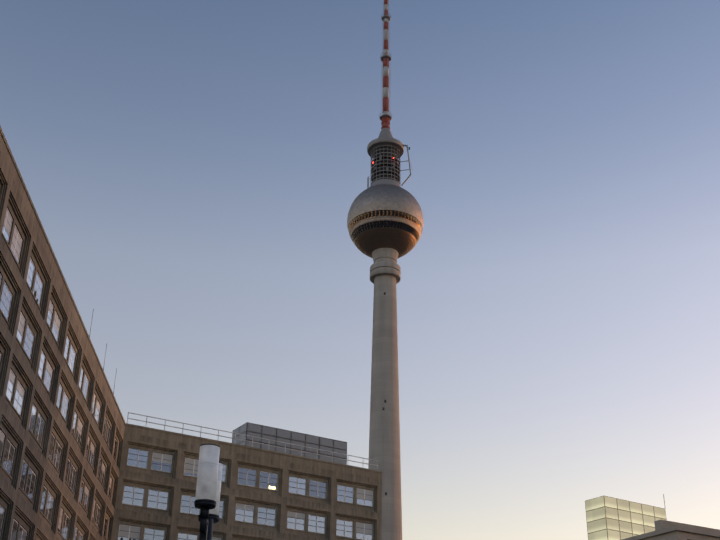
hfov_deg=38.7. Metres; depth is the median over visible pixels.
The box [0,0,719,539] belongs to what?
sky
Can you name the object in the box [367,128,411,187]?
tower head
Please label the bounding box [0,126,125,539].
office facade
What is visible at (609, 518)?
glowing glass box
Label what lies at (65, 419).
windows
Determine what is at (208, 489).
street lamp
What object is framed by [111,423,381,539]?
office facade
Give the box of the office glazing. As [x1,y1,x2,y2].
[0,210,371,539]
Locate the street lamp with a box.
[194,444,222,539]
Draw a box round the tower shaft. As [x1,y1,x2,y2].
[368,248,401,539]
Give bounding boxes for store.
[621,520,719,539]
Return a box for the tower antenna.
[379,0,391,128]
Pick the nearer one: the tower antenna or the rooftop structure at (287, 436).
the rooftop structure at (287, 436)
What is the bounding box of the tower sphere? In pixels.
[347,184,423,257]
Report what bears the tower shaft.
on the ground
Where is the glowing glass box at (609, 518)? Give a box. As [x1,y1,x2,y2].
[585,494,666,539]
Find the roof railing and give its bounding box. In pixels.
[89,309,377,465]
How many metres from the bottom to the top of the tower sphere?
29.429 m
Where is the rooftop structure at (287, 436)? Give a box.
[232,422,346,464]
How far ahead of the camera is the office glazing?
90.21 m
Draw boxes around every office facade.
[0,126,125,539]
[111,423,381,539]
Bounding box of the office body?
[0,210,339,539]

